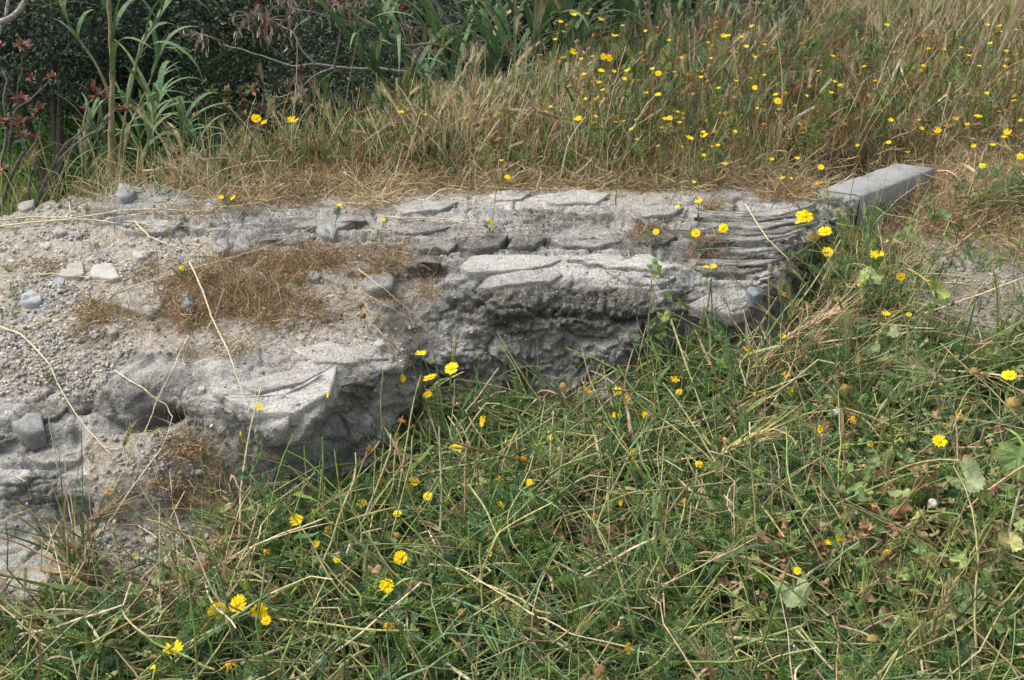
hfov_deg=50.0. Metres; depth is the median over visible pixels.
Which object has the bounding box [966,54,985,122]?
daisy
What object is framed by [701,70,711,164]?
spent daisy
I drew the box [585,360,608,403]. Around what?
green stem
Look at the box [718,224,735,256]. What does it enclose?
daisy
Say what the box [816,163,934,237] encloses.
concrete kerb
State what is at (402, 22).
reed
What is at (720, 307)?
boulder
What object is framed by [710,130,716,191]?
daisy
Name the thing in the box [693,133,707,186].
daisy
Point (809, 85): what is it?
daisy
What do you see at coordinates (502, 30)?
reed
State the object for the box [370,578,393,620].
daisy
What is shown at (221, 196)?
daisy
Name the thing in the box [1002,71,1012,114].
spent daisy
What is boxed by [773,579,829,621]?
mallow plant
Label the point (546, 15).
reed
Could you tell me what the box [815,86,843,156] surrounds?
spent daisy
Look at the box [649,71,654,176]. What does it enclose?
spent daisy
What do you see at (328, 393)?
daisy
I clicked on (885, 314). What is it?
daisy
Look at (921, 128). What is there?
daisy
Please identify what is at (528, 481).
daisy
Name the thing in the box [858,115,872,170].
spent daisy
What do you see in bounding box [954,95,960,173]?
spent daisy
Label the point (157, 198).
stone
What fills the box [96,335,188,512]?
dry stalk
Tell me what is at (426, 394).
daisy
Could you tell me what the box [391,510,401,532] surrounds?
daisy
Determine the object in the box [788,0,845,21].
bush
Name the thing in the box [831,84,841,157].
daisy
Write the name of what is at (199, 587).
dry stalk
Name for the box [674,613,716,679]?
barley ear
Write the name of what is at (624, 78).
daisy
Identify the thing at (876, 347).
mallow plant
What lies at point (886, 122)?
daisy
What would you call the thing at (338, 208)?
daisy
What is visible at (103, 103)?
bush
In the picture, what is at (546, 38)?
reed
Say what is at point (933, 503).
snail shell
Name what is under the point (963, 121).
spent daisy
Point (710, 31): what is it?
spent daisy
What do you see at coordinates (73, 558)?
green grass tuft
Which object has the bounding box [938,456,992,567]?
mallow plant
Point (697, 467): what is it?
daisy
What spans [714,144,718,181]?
daisy
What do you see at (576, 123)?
daisy
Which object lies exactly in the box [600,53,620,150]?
daisy
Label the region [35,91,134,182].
reed
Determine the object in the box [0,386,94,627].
stepped rock
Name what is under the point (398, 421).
daisy
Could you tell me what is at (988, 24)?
daisy
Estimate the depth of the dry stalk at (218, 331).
2.97 m
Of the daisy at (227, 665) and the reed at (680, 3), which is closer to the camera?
the daisy at (227, 665)
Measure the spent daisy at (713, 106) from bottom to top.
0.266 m
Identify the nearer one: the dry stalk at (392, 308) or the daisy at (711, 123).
the dry stalk at (392, 308)
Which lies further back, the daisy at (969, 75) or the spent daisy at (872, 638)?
the daisy at (969, 75)
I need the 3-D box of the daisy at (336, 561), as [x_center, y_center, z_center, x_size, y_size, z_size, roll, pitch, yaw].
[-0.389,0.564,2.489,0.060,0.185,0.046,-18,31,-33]
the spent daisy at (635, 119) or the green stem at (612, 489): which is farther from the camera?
the spent daisy at (635, 119)
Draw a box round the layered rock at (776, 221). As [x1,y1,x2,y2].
[666,185,848,312]
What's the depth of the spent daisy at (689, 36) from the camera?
4.49 m
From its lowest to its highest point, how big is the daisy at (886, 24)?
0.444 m
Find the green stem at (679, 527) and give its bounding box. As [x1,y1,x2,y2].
[667,502,684,558]
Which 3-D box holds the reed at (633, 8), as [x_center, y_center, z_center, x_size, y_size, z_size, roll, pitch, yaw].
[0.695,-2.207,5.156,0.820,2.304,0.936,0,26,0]
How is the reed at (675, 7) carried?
on the ground at (833, 165)
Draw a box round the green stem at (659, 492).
[650,445,664,569]
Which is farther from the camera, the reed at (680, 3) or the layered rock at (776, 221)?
the reed at (680, 3)
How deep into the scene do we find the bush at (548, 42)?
8.32 m
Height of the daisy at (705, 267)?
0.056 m
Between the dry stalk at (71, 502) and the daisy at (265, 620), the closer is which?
the daisy at (265, 620)
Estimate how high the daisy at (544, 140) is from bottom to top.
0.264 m
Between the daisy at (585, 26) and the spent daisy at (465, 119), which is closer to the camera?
the spent daisy at (465, 119)
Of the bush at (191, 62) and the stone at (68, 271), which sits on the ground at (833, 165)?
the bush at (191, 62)
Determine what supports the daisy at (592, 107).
on the ground at (833, 165)
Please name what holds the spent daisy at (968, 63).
on the ground at (833, 165)
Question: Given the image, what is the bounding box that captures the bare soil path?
[580,215,1023,399]
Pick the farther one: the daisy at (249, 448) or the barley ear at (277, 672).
the daisy at (249, 448)
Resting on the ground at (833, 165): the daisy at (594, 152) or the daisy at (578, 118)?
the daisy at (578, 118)
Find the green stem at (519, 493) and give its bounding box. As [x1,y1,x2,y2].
[507,483,539,582]
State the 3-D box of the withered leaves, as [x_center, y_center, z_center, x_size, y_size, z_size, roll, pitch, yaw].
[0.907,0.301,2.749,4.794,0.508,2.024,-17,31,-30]
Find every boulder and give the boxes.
[93,336,415,492]
[648,289,778,372]
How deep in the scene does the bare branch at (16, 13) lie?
4.28 m
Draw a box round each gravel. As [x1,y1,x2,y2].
[33,178,1023,671]
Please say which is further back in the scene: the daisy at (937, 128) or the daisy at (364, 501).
the daisy at (937, 128)
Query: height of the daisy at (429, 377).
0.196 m
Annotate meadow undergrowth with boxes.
[41,1,1023,209]
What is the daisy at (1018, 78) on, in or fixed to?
on the ground at (833, 165)
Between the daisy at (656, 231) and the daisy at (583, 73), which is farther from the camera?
the daisy at (583, 73)
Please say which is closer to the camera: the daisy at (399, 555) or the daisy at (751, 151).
the daisy at (399, 555)
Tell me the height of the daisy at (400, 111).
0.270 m
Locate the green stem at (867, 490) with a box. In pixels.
[836,463,952,504]
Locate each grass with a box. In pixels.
[0,39,535,214]
[0,84,413,215]
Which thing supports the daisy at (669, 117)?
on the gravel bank
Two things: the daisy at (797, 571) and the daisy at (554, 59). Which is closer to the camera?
the daisy at (797, 571)
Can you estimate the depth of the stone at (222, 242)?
3.45 m
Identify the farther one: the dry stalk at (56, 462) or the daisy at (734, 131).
the daisy at (734, 131)
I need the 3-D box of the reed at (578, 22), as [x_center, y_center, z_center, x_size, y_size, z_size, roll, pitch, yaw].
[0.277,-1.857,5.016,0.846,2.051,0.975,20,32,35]
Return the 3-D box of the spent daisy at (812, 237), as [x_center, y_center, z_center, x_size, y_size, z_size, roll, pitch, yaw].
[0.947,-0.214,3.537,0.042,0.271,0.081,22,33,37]
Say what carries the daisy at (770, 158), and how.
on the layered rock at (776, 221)
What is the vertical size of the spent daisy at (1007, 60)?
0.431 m
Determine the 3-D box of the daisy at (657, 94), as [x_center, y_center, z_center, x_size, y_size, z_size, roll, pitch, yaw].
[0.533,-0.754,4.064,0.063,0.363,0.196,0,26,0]
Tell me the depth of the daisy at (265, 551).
2.49 m
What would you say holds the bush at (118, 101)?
on the ground at (833, 165)
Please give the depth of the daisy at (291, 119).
3.90 m
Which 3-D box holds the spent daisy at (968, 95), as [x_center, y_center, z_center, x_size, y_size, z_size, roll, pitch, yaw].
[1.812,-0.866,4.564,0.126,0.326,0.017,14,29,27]
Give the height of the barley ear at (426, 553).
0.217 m
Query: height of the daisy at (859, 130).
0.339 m
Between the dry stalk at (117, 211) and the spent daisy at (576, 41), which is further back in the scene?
the spent daisy at (576, 41)
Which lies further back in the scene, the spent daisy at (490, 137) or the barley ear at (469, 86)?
the spent daisy at (490, 137)
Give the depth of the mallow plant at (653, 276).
3.19 m
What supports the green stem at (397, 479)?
on the grass tangle
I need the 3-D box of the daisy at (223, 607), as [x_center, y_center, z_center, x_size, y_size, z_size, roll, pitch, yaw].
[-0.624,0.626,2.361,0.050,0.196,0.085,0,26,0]
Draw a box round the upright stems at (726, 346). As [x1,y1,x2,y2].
[0,108,1023,679]
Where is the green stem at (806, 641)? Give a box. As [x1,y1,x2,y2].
[734,638,974,660]
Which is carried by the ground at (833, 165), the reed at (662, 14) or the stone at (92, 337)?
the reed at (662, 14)
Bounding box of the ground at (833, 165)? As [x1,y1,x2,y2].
[0,0,1023,216]
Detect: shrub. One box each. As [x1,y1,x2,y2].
[0,36,56,211]
[13,69,132,207]
[188,82,315,138]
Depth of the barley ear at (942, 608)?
2.08 m
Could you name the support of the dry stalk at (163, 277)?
on the gravel bank
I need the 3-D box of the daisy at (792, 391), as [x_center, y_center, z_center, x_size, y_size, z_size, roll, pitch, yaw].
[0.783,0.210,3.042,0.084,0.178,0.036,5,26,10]
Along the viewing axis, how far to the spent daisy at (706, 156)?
4.05 m
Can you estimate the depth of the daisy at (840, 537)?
2.41 m
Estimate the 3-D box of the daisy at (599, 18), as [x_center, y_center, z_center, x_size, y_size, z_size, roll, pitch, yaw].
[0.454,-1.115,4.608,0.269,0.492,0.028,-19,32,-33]
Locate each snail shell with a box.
[834,409,838,415]
[929,498,936,508]
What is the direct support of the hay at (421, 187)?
on the rock ledge
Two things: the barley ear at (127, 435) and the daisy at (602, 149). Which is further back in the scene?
the daisy at (602, 149)
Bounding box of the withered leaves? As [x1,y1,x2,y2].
[19,196,1023,679]
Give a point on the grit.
(426, 321)
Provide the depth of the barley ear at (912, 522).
2.43 m
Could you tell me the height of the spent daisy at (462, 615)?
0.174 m
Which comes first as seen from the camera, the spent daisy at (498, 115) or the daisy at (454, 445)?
the daisy at (454, 445)
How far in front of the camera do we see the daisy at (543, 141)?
4.03 m
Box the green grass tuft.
[1,439,243,632]
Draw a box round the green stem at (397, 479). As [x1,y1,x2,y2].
[316,426,525,492]
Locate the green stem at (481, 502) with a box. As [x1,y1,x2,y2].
[468,484,508,559]
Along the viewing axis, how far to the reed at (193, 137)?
4.71 m
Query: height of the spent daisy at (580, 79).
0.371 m
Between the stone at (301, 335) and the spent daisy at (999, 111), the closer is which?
the stone at (301, 335)
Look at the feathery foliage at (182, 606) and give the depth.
2.51 m
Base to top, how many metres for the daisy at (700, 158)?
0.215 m
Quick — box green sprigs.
[0,173,823,582]
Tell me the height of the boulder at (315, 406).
0.328 m
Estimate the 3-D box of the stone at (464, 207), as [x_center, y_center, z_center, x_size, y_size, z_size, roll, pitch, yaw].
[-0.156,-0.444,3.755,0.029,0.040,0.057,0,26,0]
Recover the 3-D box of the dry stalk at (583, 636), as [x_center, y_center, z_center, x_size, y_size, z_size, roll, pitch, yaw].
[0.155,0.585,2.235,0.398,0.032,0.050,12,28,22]
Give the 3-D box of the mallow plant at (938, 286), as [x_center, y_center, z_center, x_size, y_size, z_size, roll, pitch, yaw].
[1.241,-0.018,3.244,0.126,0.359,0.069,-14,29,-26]
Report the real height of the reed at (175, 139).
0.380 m
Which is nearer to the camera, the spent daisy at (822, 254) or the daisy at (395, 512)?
the daisy at (395, 512)
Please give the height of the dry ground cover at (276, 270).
0.513 m
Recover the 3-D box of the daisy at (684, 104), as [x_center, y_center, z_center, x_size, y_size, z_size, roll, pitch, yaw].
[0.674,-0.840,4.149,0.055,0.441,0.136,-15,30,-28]
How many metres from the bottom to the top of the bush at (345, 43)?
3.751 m
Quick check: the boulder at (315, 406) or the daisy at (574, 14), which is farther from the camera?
the daisy at (574, 14)
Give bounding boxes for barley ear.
[76,134,82,242]
[87,477,145,573]
[122,416,149,477]
[227,137,250,228]
[236,443,313,495]
[255,479,293,487]
[257,652,287,678]
[417,538,434,565]
[465,72,471,218]
[481,573,515,660]
[486,75,499,234]
[523,109,561,190]
[663,402,813,525]
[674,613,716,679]
[739,273,876,403]
[873,511,925,605]
[886,581,930,672]
[890,341,946,453]
[926,559,967,672]
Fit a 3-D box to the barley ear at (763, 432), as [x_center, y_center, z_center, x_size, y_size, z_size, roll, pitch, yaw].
[0.563,0.303,2.745,0.356,0.366,0.087,0,26,0]
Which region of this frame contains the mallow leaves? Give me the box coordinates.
[2,177,1023,679]
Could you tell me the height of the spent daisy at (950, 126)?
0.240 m
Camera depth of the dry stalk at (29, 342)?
2.93 m
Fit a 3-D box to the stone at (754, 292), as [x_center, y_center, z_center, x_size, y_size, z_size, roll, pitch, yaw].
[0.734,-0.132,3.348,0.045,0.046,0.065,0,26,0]
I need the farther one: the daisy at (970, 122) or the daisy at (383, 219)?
the daisy at (970, 122)
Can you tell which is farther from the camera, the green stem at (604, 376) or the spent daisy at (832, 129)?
the spent daisy at (832, 129)
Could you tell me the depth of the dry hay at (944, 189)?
4.12 m
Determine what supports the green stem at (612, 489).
on the grass tangle
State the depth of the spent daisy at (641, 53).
4.16 m
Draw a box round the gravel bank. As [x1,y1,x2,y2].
[0,181,855,625]
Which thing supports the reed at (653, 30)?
on the ground at (833, 165)
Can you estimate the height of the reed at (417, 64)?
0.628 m
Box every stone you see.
[11,413,47,449]
[18,199,35,212]
[20,289,42,309]
[40,241,50,250]
[53,226,66,238]
[53,277,65,285]
[58,262,84,280]
[72,230,83,240]
[90,333,97,341]
[91,263,120,283]
[101,283,168,321]
[107,326,118,339]
[115,183,134,203]
[132,250,150,262]
[145,536,156,550]
[151,196,169,203]
[172,538,182,552]
[181,290,194,315]
[198,386,205,394]
[204,204,214,214]
[213,238,229,256]
[233,237,250,258]
[297,333,305,340]
[309,270,321,283]
[315,222,337,244]
[361,271,394,298]
[375,339,384,351]
[420,413,438,445]
[462,204,470,213]
[745,286,760,307]
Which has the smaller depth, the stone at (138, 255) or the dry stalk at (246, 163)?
the stone at (138, 255)
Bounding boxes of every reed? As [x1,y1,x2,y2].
[0,0,116,178]
[18,0,224,182]
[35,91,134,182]
[55,87,166,182]
[62,55,166,178]
[64,39,204,177]
[101,0,150,186]
[117,62,181,176]
[117,76,181,180]
[120,18,196,180]
[131,92,233,181]
[162,113,228,171]
[167,92,226,165]
[287,0,480,105]
[307,0,466,115]
[315,0,485,112]
[316,32,457,104]
[387,0,528,99]
[410,0,572,99]
[443,0,519,84]
[448,0,562,85]
[448,0,573,109]
[452,0,584,82]
[481,0,529,70]
[490,0,618,84]
[503,0,611,77]
[509,0,647,82]
[510,0,625,65]
[521,0,589,75]
[529,0,641,70]
[530,0,553,106]
[611,0,693,67]
[613,0,640,46]
[625,0,642,45]
[648,0,719,76]
[650,0,711,37]
[652,0,669,60]
[655,0,670,60]
[668,0,780,40]
[703,0,737,39]
[704,1,718,27]
[754,0,796,49]
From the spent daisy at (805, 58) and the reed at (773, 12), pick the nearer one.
the spent daisy at (805, 58)
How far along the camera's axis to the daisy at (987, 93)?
4.52 m
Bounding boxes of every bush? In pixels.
[0,0,132,187]
[0,0,195,114]
[0,0,197,202]
[0,0,211,133]
[0,0,226,189]
[0,0,300,165]
[30,0,329,102]
[69,0,353,152]
[98,0,399,154]
[140,0,479,162]
[151,6,390,170]
[204,0,480,113]
[237,0,526,135]
[259,0,446,167]
[312,0,551,138]
[318,0,622,119]
[416,0,710,88]
[531,0,805,52]
[643,0,856,44]
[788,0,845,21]
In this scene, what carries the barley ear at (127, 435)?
on the gravel bank
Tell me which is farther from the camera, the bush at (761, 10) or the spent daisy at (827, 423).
the bush at (761, 10)
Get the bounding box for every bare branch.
[0,0,28,34]
[175,0,486,104]
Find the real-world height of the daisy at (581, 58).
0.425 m
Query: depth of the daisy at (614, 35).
4.26 m
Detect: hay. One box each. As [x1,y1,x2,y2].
[68,137,889,227]
[802,126,1023,289]
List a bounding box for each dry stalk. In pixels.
[0,195,288,226]
[0,216,200,225]
[0,326,109,452]
[22,448,160,612]
[27,208,321,328]
[30,564,78,651]
[35,273,87,277]
[45,395,71,523]
[63,453,78,551]
[77,471,314,665]
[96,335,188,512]
[114,369,172,446]
[134,220,182,248]
[138,525,218,601]
[189,260,248,410]
[197,160,296,181]
[290,36,296,150]
[338,27,359,163]
[358,268,427,326]
[362,293,426,329]
[363,307,432,425]
[381,216,483,224]
[485,60,488,133]
[487,187,615,192]
[505,598,682,657]
[728,551,808,589]
[745,204,807,278]
[965,511,999,574]
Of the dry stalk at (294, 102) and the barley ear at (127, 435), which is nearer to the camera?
the barley ear at (127, 435)
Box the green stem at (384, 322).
[366,310,405,336]
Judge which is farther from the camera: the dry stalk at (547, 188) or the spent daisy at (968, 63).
the spent daisy at (968, 63)
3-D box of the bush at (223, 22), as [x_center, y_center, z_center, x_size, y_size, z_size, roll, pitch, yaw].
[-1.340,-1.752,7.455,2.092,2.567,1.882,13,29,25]
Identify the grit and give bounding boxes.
[0,185,845,611]
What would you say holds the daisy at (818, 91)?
on the ground at (833, 165)
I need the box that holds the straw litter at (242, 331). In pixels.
[0,183,837,605]
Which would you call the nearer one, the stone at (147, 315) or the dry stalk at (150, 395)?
the dry stalk at (150, 395)
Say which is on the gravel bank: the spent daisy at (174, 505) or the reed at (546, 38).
the spent daisy at (174, 505)
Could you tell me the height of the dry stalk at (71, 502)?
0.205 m
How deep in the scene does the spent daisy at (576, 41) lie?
4.32 m
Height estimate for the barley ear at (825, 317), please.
0.409 m
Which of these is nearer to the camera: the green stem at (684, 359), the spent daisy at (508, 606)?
the spent daisy at (508, 606)
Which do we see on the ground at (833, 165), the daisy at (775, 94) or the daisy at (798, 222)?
the daisy at (775, 94)
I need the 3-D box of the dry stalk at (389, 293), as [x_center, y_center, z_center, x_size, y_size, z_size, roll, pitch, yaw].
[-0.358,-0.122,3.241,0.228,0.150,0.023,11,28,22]
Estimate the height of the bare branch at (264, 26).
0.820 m
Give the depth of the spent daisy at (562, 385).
3.18 m
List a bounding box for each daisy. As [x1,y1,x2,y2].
[105,487,113,532]
[160,640,183,674]
[169,504,180,551]
[172,261,184,280]
[181,573,201,615]
[195,561,211,573]
[206,601,228,651]
[218,192,228,204]
[220,662,237,678]
[224,195,234,213]
[229,594,252,657]
[237,434,252,499]
[246,114,260,182]
[249,603,267,665]
[250,404,262,498]
[260,549,274,584]
[261,120,278,157]
[261,614,277,646]
[287,116,298,181]
[289,514,304,572]
[313,540,328,557]
[319,526,332,565]
[326,391,344,482]
[327,556,353,606]
[333,203,341,227]
[356,499,373,522]
[357,302,364,319]
[360,312,371,333]
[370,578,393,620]
[377,216,386,238]
[381,461,393,479]
[383,623,402,677]
[390,416,406,430]
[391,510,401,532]
[393,532,422,568]
[393,550,406,573]
[398,110,408,163]
[400,373,436,454]
[406,492,438,526]
[409,478,436,518]
[415,350,425,450]
[423,374,436,419]
[423,390,440,442]
[445,362,465,414]
[450,442,471,459]
[453,122,479,182]
[455,642,465,679]
[457,609,465,659]
[463,117,468,177]
[475,605,498,669]
[479,416,506,448]
[480,118,501,167]
[484,218,492,236]
[487,134,524,189]
[488,112,501,170]
[489,141,495,175]
[496,175,510,192]
[503,603,518,670]
[525,479,532,487]
[535,106,551,179]
[540,54,561,144]
[540,60,558,157]
[543,111,548,175]
[547,78,569,134]
[553,38,568,103]
[555,19,564,125]
[556,84,574,168]
[557,85,583,150]
[559,382,567,395]
[561,48,577,121]
[561,56,569,138]
[565,23,569,70]
[565,72,584,158]
[567,84,604,168]
[568,68,604,180]
[568,91,583,175]
[569,78,582,171]
[570,13,578,93]
[572,115,581,169]
[573,57,582,142]
[574,39,596,109]
[578,386,593,412]
[579,54,584,150]
[579,68,629,143]
[581,115,596,173]
[583,12,589,49]
[583,97,596,164]
[587,147,592,179]
[590,80,597,162]
[591,89,603,172]
[591,122,595,182]
[591,513,606,556]
[593,664,607,677]
[597,81,609,161]
[598,17,627,91]
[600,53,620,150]
[600,97,620,166]
[601,101,610,190]
[601,642,630,672]
[604,54,612,143]
[606,412,625,438]
[610,495,630,524]
[611,33,651,153]
[611,69,626,153]
[612,386,621,411]
[613,121,618,176]
[615,92,647,202]
[623,77,626,146]
[623,127,632,184]
[625,117,665,180]
[627,72,668,151]
[628,448,647,500]
[632,51,644,134]
[634,59,646,163]
[634,118,638,159]
[635,138,659,192]
[636,79,645,168]
[636,106,656,175]
[642,71,676,165]
[642,75,676,145]
[644,30,650,94]
[644,227,662,241]
[645,131,663,181]
[648,92,661,167]
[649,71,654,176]
[649,92,693,166]
[650,67,691,171]
[655,70,666,156]
[657,126,664,183]
[659,115,672,185]
[667,38,672,158]
[667,87,737,146]
[667,376,680,402]
[669,121,680,187]
[669,135,693,204]
[673,34,726,148]
[675,146,682,187]
[675,205,688,228]
[676,110,704,189]
[676,117,684,177]
[679,56,696,146]
[680,44,714,142]
[682,73,689,169]
[682,113,698,187]
[686,57,712,159]
[688,35,693,84]
[688,131,704,191]
[688,132,709,186]
[690,229,706,253]
[692,75,702,165]
[693,112,728,183]
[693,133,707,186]
[694,197,709,228]
[694,461,702,490]
[695,87,720,167]
[696,21,718,76]
[697,119,704,162]
[698,135,704,180]
[699,84,705,165]
[700,264,717,281]
[700,265,708,282]
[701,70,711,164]
[702,86,714,165]
[703,26,718,106]
[703,130,708,179]
[705,28,712,107]
[705,64,711,142]
[705,79,726,162]
[705,119,711,179]
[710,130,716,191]
[711,34,729,133]
[711,104,729,168]
[711,145,713,180]
[713,85,757,187]
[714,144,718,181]
[715,80,738,175]
[717,51,738,159]
[718,111,736,176]
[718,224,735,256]
[719,114,743,171]
[721,88,741,152]
[722,21,731,79]
[722,34,743,127]
[725,130,737,189]
[730,49,761,169]
[733,123,765,184]
[733,132,742,175]
[738,30,743,122]
[741,24,754,129]
[743,44,748,148]
[743,54,756,161]
[748,76,753,152]
[750,93,776,165]
[754,107,766,182]
[760,97,780,180]
[762,47,776,135]
[762,73,773,153]
[768,157,775,185]
[771,91,788,143]
[775,371,790,408]
[776,92,787,167]
[776,108,784,179]
[776,293,793,340]
[777,531,786,545]
[779,102,784,157]
[779,226,831,266]
[781,388,800,414]
[790,210,812,297]
[793,232,819,304]
[793,567,805,642]
[794,94,807,138]
[795,221,809,258]
[798,46,806,136]
[803,56,808,154]
[808,84,813,174]
[809,70,819,170]
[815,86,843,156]
[816,232,825,303]
[817,91,833,161]
[818,164,828,208]
[821,247,832,296]
[822,421,831,444]
[824,540,854,610]
[828,535,854,585]
[829,127,839,178]
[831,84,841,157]
[832,97,851,176]
[839,384,862,444]
[841,94,869,175]
[841,511,854,523]
[843,122,853,178]
[843,441,872,478]
[847,416,857,483]
[848,32,869,133]
[855,300,863,318]
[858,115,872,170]
[860,65,872,156]
[866,118,893,171]
[867,634,878,677]
[870,250,883,261]
[872,310,890,337]
[873,80,898,160]
[877,272,904,308]
[880,549,910,595]
[881,38,907,106]
[883,83,906,153]
[884,23,888,78]
[885,46,888,81]
[899,73,939,157]
[900,81,938,158]
[900,120,929,158]
[904,34,927,108]
[905,95,914,156]
[907,126,923,161]
[908,99,918,137]
[909,69,940,164]
[912,126,941,163]
[913,119,920,164]
[920,61,947,145]
[925,23,989,104]
[928,94,970,159]
[932,434,951,475]
[933,92,980,157]
[940,124,953,166]
[941,61,970,135]
[951,65,979,153]
[953,114,981,172]
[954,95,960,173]
[955,413,963,453]
[959,99,975,141]
[960,29,1018,72]
[960,91,984,155]
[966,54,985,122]
[967,95,978,149]
[969,163,985,205]
[969,367,988,460]
[978,31,1002,101]
[979,91,988,151]
[982,30,1000,95]
[984,79,1016,151]
[990,93,1017,148]
[993,105,1001,150]
[997,110,1018,160]
[998,58,1010,161]
[1000,396,1021,472]
[1001,370,1023,492]
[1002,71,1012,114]
[1003,128,1016,179]
[1009,119,1022,161]
[1009,153,1023,192]
[1014,51,1020,140]
[1015,53,1019,123]
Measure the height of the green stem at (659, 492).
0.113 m
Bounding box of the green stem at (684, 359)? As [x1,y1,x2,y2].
[670,319,713,438]
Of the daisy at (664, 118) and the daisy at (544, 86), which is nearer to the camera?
the daisy at (664, 118)
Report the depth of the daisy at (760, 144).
4.04 m
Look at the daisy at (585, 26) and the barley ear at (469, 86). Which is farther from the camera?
the daisy at (585, 26)
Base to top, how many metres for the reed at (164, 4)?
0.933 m
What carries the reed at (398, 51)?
on the ground at (833, 165)
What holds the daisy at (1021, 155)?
on the dry hay at (944, 189)
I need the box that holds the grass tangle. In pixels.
[0,147,1023,679]
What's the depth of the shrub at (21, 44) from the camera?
3.92 m
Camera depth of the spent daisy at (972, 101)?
4.53 m
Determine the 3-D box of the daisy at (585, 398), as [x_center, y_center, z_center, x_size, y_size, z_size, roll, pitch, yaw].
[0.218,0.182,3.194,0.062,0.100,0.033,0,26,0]
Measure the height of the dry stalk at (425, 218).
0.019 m
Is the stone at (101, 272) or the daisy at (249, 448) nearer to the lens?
the daisy at (249, 448)
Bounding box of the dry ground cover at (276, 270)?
[2,152,858,525]
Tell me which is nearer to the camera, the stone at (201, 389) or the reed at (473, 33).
the stone at (201, 389)
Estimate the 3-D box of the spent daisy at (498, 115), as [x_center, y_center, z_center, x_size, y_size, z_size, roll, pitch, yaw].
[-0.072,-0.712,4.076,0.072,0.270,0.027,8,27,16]
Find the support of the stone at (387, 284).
on the gravel bank
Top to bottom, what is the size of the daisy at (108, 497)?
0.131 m
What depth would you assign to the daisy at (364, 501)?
2.69 m
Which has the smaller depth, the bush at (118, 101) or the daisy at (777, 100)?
the daisy at (777, 100)
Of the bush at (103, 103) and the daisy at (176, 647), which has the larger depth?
the bush at (103, 103)
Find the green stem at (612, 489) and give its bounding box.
[597,449,631,569]
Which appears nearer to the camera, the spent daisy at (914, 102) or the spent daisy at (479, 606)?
the spent daisy at (479, 606)
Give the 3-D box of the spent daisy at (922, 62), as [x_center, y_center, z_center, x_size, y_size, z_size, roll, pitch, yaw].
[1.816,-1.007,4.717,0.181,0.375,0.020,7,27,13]
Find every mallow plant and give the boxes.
[11,651,54,674]
[635,258,671,390]
[714,460,797,519]
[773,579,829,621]
[843,592,914,678]
[853,324,912,382]
[854,264,886,318]
[887,196,951,290]
[912,276,949,367]
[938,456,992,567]
[952,532,1023,654]
[982,441,1023,522]
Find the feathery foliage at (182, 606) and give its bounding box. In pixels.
[0,166,1023,679]
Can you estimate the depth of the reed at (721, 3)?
6.44 m
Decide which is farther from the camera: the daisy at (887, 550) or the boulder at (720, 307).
the boulder at (720, 307)
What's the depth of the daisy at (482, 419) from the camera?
2.96 m
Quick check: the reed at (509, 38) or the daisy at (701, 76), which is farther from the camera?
the reed at (509, 38)
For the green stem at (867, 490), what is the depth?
2.52 m
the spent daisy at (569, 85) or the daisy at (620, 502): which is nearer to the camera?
the daisy at (620, 502)
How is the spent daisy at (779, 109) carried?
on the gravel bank
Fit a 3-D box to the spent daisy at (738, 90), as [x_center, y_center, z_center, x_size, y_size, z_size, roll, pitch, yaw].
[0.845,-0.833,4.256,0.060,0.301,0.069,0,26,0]
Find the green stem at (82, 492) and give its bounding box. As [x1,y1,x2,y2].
[81,426,83,561]
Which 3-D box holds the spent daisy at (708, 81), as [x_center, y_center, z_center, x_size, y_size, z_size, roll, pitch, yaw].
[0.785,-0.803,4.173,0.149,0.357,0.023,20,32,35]
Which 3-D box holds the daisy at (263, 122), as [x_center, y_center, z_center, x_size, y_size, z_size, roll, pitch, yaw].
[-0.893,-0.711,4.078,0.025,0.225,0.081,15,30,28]
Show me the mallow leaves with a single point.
(866, 473)

